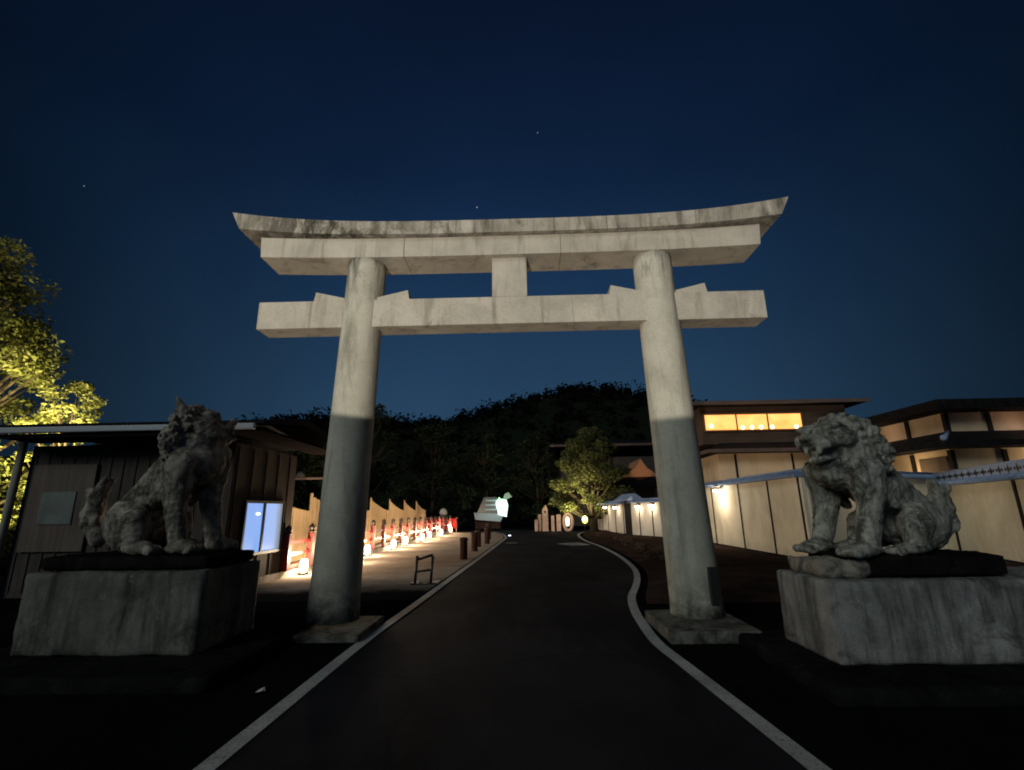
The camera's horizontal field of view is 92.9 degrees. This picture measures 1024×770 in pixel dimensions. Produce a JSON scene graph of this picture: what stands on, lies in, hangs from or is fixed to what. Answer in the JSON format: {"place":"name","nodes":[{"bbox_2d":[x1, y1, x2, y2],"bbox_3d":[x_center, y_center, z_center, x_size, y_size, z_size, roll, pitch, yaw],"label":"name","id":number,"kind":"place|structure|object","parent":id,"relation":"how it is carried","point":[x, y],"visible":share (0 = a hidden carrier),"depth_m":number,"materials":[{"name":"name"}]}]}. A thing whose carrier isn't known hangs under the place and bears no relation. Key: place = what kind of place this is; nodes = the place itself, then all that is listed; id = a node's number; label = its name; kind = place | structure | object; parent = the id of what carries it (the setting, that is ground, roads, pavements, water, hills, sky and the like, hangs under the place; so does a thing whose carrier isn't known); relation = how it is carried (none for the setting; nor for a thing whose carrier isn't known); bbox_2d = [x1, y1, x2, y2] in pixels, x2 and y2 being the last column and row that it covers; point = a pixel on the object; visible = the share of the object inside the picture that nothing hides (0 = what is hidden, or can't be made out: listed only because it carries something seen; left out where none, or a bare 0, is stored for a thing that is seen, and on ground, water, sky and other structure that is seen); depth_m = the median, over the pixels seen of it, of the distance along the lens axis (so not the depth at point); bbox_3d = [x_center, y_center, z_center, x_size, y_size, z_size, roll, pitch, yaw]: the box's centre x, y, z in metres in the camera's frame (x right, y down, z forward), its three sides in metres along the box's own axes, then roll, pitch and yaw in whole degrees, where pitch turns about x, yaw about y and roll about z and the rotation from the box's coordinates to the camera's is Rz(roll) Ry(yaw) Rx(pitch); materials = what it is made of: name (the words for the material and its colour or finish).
{"place":"outdoors","nodes":[
{"label":"outdoors","id":0,"kind":"place"},
{"bbox_2d":[0,391,651,523],"bbox_3d":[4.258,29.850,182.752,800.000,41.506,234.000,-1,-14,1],"label":"hill","id":1,"kind":"structure","parent":0,"point":[518,434],"depth_m":118.74,"materials":[{"name":"green plant"}]},
{"bbox_2d":[16,379,707,522],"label":"forest","id":2,"kind":"object","parent":1,"relation":"on","point":[584,391],"visible":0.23,"depth_m":130.10,"materials":[{"name":"green plant"}]},
{"bbox_2d":[256,532,502,601],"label":"plaza","id":3,"kind":"structure","parent":0,"point":[387,575],"depth_m":13.26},
{"bbox_2d":[290,507,309,561],"bbox_3d":[-7.319,4.553,15.589,0.142,2.250,3.440,-1,-14,1],"label":"board fence","id":4,"kind":"object","parent":3,"relation":"on","point":[299,521],"visible":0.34,"depth_m":16.56,"materials":[{"name":"beige wood"}]},
{"bbox_2d":[298,559,307,574],"bbox_3d":[-5.614,4.901,13.111,0.260,0.388,0.260,-1,-14,1],"label":"ground lantern","id":5,"kind":"object","parent":3,"relation":"on","point":[303,566],"visible":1,"depth_m":13.04,"materials":[{"name":"white paper"}]},
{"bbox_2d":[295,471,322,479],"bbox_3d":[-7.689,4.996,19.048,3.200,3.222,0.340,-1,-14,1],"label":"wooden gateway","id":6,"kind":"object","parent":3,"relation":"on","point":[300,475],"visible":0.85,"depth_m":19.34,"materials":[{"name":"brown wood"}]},
{"bbox_2d":[306,493,319,556],"bbox_3d":[-7.230,5.421,18.979,0.142,2.250,3.440,-1,-14,1],"label":"board fence","id":7,"kind":"object","parent":3,"relation":"on","point":[314,506],"visible":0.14,"depth_m":17.74,"materials":[{"name":"beige wood"}]},
{"bbox_2d":[258,530,453,584],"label":"kerb","id":8,"kind":"structure","parent":3,"relation":"on","point":[276,576],"depth_m":13.18,"materials":[{"name":"concrete"}]},
{"bbox_2d":[281,515,450,571],"bbox_3d":[-5.261,7.306,24.671,0.180,1.150,25.026,-1,-14,2],"label":"red railing","id":9,"kind":"object","parent":8,"relation":"on","point":[310,540],"visible":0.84,"depth_m":19.80,"materials":[{"name":"red paint"}]},
{"bbox_2d":[364,510,369,545],"bbox_3d":[-7.141,6.290,22.368,0.142,2.250,3.440,-1,-14,1],"label":"board fence","id":10,"kind":"object","parent":3,"relation":"on","point":[367,525],"visible":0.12,"depth_m":23.75,"materials":[{"name":"beige wood"}]},
{"bbox_2d":[364,545,370,556],"bbox_3d":[-5.419,6.220,18.262,0.260,0.388,0.260,-1,-14,1],"label":"ground lantern","id":11,"kind":"object","parent":3,"relation":"on","point":[367,549],"visible":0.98,"depth_m":18.19,"materials":[{"name":"white paper"}]},
{"bbox_2d":[368,498,388,544],"bbox_3d":[-7.053,7.158,25.757,0.141,2.250,3.440,-1,-14,1],"label":"board fence","id":12,"kind":"object","parent":3,"relation":"on","point":[378,514],"visible":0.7,"depth_m":25.42,"materials":[{"name":"beige wood"}]},
{"bbox_2d":[390,540,395,549],"bbox_3d":[-5.180,6.986,21.260,0.260,0.388,0.260,-1,-14,1],"label":"ground lantern","id":13,"kind":"object","parent":3,"relation":"on","point":[393,543],"visible":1,"depth_m":21.18,"materials":[{"name":"white paper"}]},
{"bbox_2d":[388,499,403,539],"bbox_3d":[-6.963,8.027,29.147,0.141,2.250,3.440,-1,-14,1],"label":"board fence","id":14,"kind":"object","parent":3,"relation":"on","point":[396,513],"visible":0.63,"depth_m":28.81,"materials":[{"name":"beige wood"}]},
{"bbox_2d":[403,537,407,545],"bbox_3d":[-5.159,7.582,23.585,0.260,0.388,0.260,-1,-14,1],"label":"ground lantern","id":15,"kind":"object","parent":3,"relation":"on","point":[405,540],"visible":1,"depth_m":23.51,"materials":[{"name":"white paper"}]},
{"bbox_2d":[403,500,415,536],"bbox_3d":[-6.875,8.895,32.536,0.141,2.250,3.440,-1,-14,1],"label":"board fence","id":16,"kind":"object","parent":3,"relation":"on","point":[409,512],"visible":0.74,"depth_m":32.14,"materials":[{"name":"beige wood"}]},
{"bbox_2d":[416,501,425,533],"bbox_3d":[-6.786,9.764,35.925,0.140,2.250,3.440,-1,-14,1],"label":"board fence","id":17,"kind":"object","parent":3,"relation":"on","point":[420,512],"visible":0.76,"depth_m":35.51,"materials":[{"name":"beige wood"}]},
{"bbox_2d":[410,554,440,584],"bbox_3d":[-1.976,4.231,11.225,0.620,0.655,0.440,-1,-14,1],"label":"barrier stand","id":18,"kind":"object","parent":3,"relation":"on","point":[431,582],"visible":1,"depth_m":11.12,"materials":[{"name":"black metal"}]},
{"bbox_2d":[459,537,467,559],"bbox_3d":[-1.646,5.556,16.577,0.300,0.720,0.292,-1,-14,1],"label":"bollard","id":19,"kind":"object","parent":3,"relation":"on","point":[463,547],"visible":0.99,"depth_m":16.48,"materials":[{"name":"brown wood"}]},
{"bbox_2d":[471,532,477,551],"bbox_3d":[-1.522,6.360,19.776,0.300,0.750,0.292,-1,-14,1],"label":"bollard","id":20,"kind":"object","parent":3,"relation":"on","point":[474,541],"visible":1,"depth_m":19.68,"materials":[{"name":"brown wood"}]},
{"bbox_2d":[475,530,481,546],"bbox_3d":[-1.531,6.957,22.101,0.300,0.750,0.292,-1,-14,1],"label":"bollard","id":21,"kind":"object","parent":3,"relation":"on","point":[479,537],"visible":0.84,"depth_m":22.01,"materials":[{"name":"brown wood"}]},
{"bbox_2d":[484,527,489,543],"bbox_3d":[-1.231,7.423,24.039,0.300,0.800,0.292,-1,-14,1],"label":"bollard","id":22,"kind":"object","parent":3,"relation":"on","point":[486,535],"visible":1,"depth_m":23.95,"materials":[{"name":"brown wood"}]},
{"bbox_2d":[486,523,490,538],"bbox_3d":[-1.333,8.347,27.832,0.300,0.900,0.292,-1,-14,1],"label":"bollard","id":23,"kind":"object","parent":3,"relation":"on","point":[488,524],"visible":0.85,"depth_m":27.79,"materials":[{"name":"brown wood"}]},
{"bbox_2d":[215,529,807,769],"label":"road","id":24,"kind":"structure","parent":0,"point":[533,650],"depth_m":4.37,"materials":[{"name":"black asphalt"}]},
{"bbox_2d":[193,532,506,769],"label":"road line","id":25,"kind":"object","parent":24,"relation":"on","point":[220,756],"visible":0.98,"depth_m":4.42,"materials":[{"name":"paint"}]},
{"bbox_2d":[428,517,456,531],"bbox_3d":[-5.464,10.952,38.163,2.280,1.120,0.150,-1,-14,1],"label":"red screen","id":26,"kind":"object","parent":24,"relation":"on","point":[453,523],"visible":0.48,"depth_m":38.14,"materials":[{"name":"red fabric"}]},
{"bbox_2d":[440,508,446,515],"bbox_3d":[-5.458,10.735,38.683,0.600,1.800,0.070,-1,-14,1],"label":"round signboard","id":27,"kind":"object","parent":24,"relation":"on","point":[443,511],"visible":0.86,"depth_m":38.81,"materials":[{"name":"grey wood"}]},
{"bbox_2d":[535,520,537,530],"bbox_3d":[1.859,10.670,36.964,0.277,0.862,0.296,-1,-14,1],"label":"stone post","id":28,"kind":"object","parent":24,"relation":"on","point":[536,525],"visible":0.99,"depth_m":36.83,"materials":[{"name":"brown stone"}]},
{"bbox_2d":[538,514,541,530],"bbox_3d":[2.130,10.525,37.201,0.261,1.256,0.302,-1,-14,1],"label":"stone post","id":29,"kind":"object","parent":24,"relation":"on","point":[539,523],"visible":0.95,"depth_m":37.07,"materials":[{"name":"brown stone"}]},
{"bbox_2d":[542,505,548,530],"bbox_3d":[2.528,10.135,37.078,0.469,1.944,0.312,-1,-14,1],"label":"stone marker","id":30,"kind":"object","parent":24,"relation":"on","point":[545,519],"visible":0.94,"depth_m":36.93,"materials":[{"name":"brown stone"}]},
{"bbox_2d":[551,515,554,530],"bbox_3d":[3.105,10.503,36.973,0.261,1.168,0.297,-1,-14,1],"label":"stone post","id":31,"kind":"object","parent":24,"relation":"on","point":[552,523],"visible":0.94,"depth_m":36.84,"materials":[{"name":"brown stone"}]},
{"bbox_2d":[556,514,560,530],"bbox_3d":[3.556,10.458,36.974,0.362,1.237,0.304,-1,-14,1],"label":"stone post","id":32,"kind":"object","parent":24,"relation":"on","point":[558,518],"visible":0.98,"depth_m":36.85,"materials":[{"name":"brown stone"}]},
{"bbox_2d":[562,512,573,530],"bbox_3d":[4.254,10.348,36.776,0.891,1.486,0.331,-1,-14,1],"label":"ring monument","id":33,"kind":"object","parent":24,"relation":"on","point":[566,521],"visible":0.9,"depth_m":36.67,"materials":[{"name":"beige stone"}]},
{"bbox_2d":[559,543,588,544],"bbox_3d":[2.825,7.478,22.887,1.214,0.001,1.754,2,-15,-13],"label":"road marking","id":34,"kind":"object","parent":24,"relation":"on","point":[578,543],"visible":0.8,"depth_m":22.89,"materials":[{"name":"white paint"}]},
{"bbox_2d":[577,531,831,769],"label":"road line","id":35,"kind":"object","parent":24,"relation":"on","point":[797,752],"visible":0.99,"depth_m":4.27,"materials":[{"name":"paint"}]},
{"bbox_2d":[0,519,1023,769],"bbox_3d":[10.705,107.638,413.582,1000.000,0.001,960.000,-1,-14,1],"label":"ground","id":36,"kind":"structure","parent":0,"point":[114,731],"depth_m":3.88,"materials":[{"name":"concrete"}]},
{"bbox_2d":[0,235,79,568],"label":"broadleaf tree","id":37,"kind":"object","parent":36,"relation":"on","point":[23,352],"visible":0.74,"depth_m":16.06,"materials":[{"name":"green plant"}]},
{"bbox_2d":[0,380,107,537],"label":"broadleaf tree","id":38,"kind":"object","parent":36,"relation":"on","point":[82,388],"visible":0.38,"depth_m":14.34,"materials":[{"name":"green plant"}]},
{"bbox_2d":[0,549,310,695],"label":"stone pedestal","id":39,"kind":"object","parent":36,"relation":"on","point":[118,622],"visible":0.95,"depth_m":5.35,"materials":[{"name":"grey stone"}]},
{"bbox_2d":[78,397,238,555],"bbox_3d":[-4.645,1.174,6.347,2.062,1.948,1.049,-1,-14,1],"label":"guardian lion statue","id":40,"kind":"object","parent":39,"relation":"on","point":[149,513],"visible":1,"depth_m":6.11,"materials":[{"name":"stone"}]},
{"bbox_2d":[0,419,327,597],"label":"wooden hut","id":41,"kind":"object","parent":36,"relation":"on","point":[257,499],"visible":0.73,"depth_m":10.54,"materials":[{"name":"brown wood"}]},
{"bbox_2d":[238,500,285,554],"bbox_3d":[-5.943,3.402,11.650,0.065,1.220,1.850,-1,-14,1],"label":"window","id":42,"kind":"structure","parent":41,"relation":"in","point":[262,523],"depth_m":11.57,"materials":[{"name":"blue glass"}]},
{"bbox_2d":[276,451,314,510],"bbox_3d":[-17.896,6.972,37.147,8.197,8.703,9.053,-1,-14,1],"label":"broadleaf tree","id":43,"kind":"object","parent":36,"relation":"on","point":[287,452],"depth_m":37.10,"materials":[{"name":"green plant"}]},
{"bbox_2d":[292,451,325,510],"bbox_3d":[-9.032,4.955,22.645,4.360,5.152,4.207,-1,-14,1],"label":"broadleaf tree","id":44,"kind":"object","parent":36,"relation":"on","point":[309,465],"visible":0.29,"depth_m":21.84,"materials":[{"name":"green plant"}]},
{"bbox_2d":[320,403,415,509],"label":"broadleaf tree","id":45,"kind":"object","parent":36,"relation":"on","point":[385,438],"visible":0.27,"depth_m":40.53,"materials":[{"name":"green plant"}]},
{"bbox_2d":[448,433,524,523],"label":"broadleaf tree","id":46,"kind":"object","parent":36,"relation":"on","point":[493,456],"visible":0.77,"depth_m":50.28,"materials":[{"name":"green plant"}]},
{"bbox_2d":[474,492,511,528],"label":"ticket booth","id":47,"kind":"object","parent":36,"relation":"on","point":[492,511],"visible":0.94,"depth_m":43.76,"materials":[{"name":"white metal"}]},
{"bbox_2d":[233,197,787,643],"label":"torii gate","id":48,"kind":"structure","parent":36,"relation":"on","point":[656,308],"depth_m":7.83,"materials":[{"name":"stone"}]},
{"bbox_2d":[499,432,561,519],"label":"broadleaf tree","id":49,"kind":"object","parent":36,"relation":"on","point":[525,451],"visible":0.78,"depth_m":52.00,"materials":[{"name":"green plant"}]},
{"bbox_2d":[596,501,625,534],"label":"plaster wall","id":50,"kind":"structure","parent":36,"relation":"on","point":[612,520],"depth_m":31.13,"materials":[{"name":"paint"}]},
{"bbox_2d":[614,493,640,534],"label":"wall gate","id":51,"kind":"structure","parent":36,"relation":"on","point":[625,498],"depth_m":28.31,"materials":[{"name":"blue tile"}]},
{"bbox_2d":[624,501,631,534],"bbox_3d":[6.821,7.798,28.379,0.120,2.000,0.825,2,-15,-12],"label":"door","id":52,"kind":"structure","parent":51,"relation":"in","point":[626,505],"depth_m":28.39,"materials":[{"name":"brown wood"}]},
{"bbox_2d":[614,459,656,497],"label":"gabled lodge","id":53,"kind":"structure","parent":36,"relation":"on","point":[640,479],"depth_m":40.82,"materials":[{"name":"brown wood"}]},
{"bbox_2d":[626,498,662,537],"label":"plaster wall","id":54,"kind":"structure","parent":36,"relation":"on","point":[645,519],"depth_m":26.62,"materials":[{"name":"paint"}]},
{"bbox_2d":[705,469,811,556],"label":"plaster wall","id":55,"kind":"structure","parent":36,"relation":"on","point":[767,513],"depth_m":16.22,"materials":[{"name":"paint"}]},
{"bbox_2d":[692,398,869,482],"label":"townhouse","id":56,"kind":"structure","parent":36,"relation":"on","point":[740,438],"depth_m":26.55,"materials":[{"name":"paint"}]},
{"bbox_2d":[702,411,803,431],"bbox_3d":[13.219,2.014,26.702,5.400,1.020,0.088,-1,-14,1],"label":"window","id":57,"kind":"structure","parent":56,"relation":"in","point":[750,421],"depth_m":26.70,"materials":[{"name":"yellow glass"}]},
{"bbox_2d":[582,530,1023,603],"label":"verge","id":58,"kind":"structure","parent":36,"relation":"on","point":[747,576],"depth_m":12.19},
{"bbox_2d":[582,516,587,532],"bbox_3d":[5.012,9.559,33.401,0.380,1.140,0.230,-1,-14,1],"label":"floodlight","id":59,"kind":"object","parent":58,"relation":"on","point":[584,519],"visible":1,"depth_m":33.39,"materials":[{"name":"yellow"}]},
{"bbox_2d":[548,426,634,531],"bbox_3d":[5.624,6.695,35.113,6.188,7.522,6.086,-1,-14,1],"label":"broadleaf tree","id":60,"kind":"object","parent":58,"relation":"on","point":[588,466],"visible":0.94,"depth_m":34.37,"materials":[{"name":"green plant"}]},
{"bbox_2d":[596,529,610,536],"bbox_3d":[4.846,7.859,25.743,0.845,0.436,0.648,7,-17,-29],"label":"shrub","id":61,"kind":"object","parent":58,"relation":"on","point":[605,533],"visible":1,"depth_m":25.77,"materials":[{"name":"green plant"}]},
{"bbox_2d":[613,532,626,540],"bbox_3d":[4.999,7.024,22.540,0.710,0.444,0.851,-6,-15,19],"label":"shrub","id":62,"kind":"object","parent":58,"relation":"on","point":[619,537],"visible":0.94,"depth_m":22.54,"materials":[{"name":"green plant"}]},
{"bbox_2d":[643,549,664,559],"bbox_3d":[4.141,4.959,14.180,0.631,0.326,0.646,-1,-14,1],"label":"shrub","id":63,"kind":"object","parent":58,"relation":"on","point":[653,556],"visible":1,"depth_m":14.17,"materials":[{"name":"green plant"}]},
{"bbox_2d":[798,468,947,549],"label":"plaster wall","id":64,"kind":"structure","parent":36,"relation":"on","point":[916,480],"depth_m":14.32,"materials":[{"name":"paint"}]},
{"bbox_2d":[738,549,1023,706],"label":"stone pedestal","id":65,"kind":"object","parent":36,"relation":"on","point":[939,628],"visible":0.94,"depth_m":4.66,"materials":[{"name":"grey stone"}]},
{"bbox_2d":[792,412,960,558],"bbox_3d":[4.217,1.113,5.627,2.153,1.577,0.929,2,-15,-12],"label":"guardian lion statue","id":66,"kind":"object","parent":65,"relation":"on","point":[852,457],"visible":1,"depth_m":5.30,"materials":[{"name":"stone"}]},
{"bbox_2d":[804,397,1023,472],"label":"townhouse","id":67,"kind":"structure","parent":36,"relation":"on","point":[936,435],"depth_m":18.75,"materials":[{"name":"paint"}]},
{"bbox_2d":[932,459,1023,563],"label":"plaster wall","id":68,"kind":"structure","parent":36,"relation":"on","point":[988,500],"depth_m":13.34,"materials":[{"name":"paint"}]},
{"bbox_2d":[0,0,1023,456],"label":"sky","id":69,"kind":"structure","parent":0,"point":[890,272],"materials":[{"name":"blue"}]},
{"bbox_2d":[546,440,657,525],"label":"shrine hall","id":70,"kind":"structure","parent":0,"point":[635,448],"depth_m":48.88,"materials":[{"name":"brown wood"}]}
]}

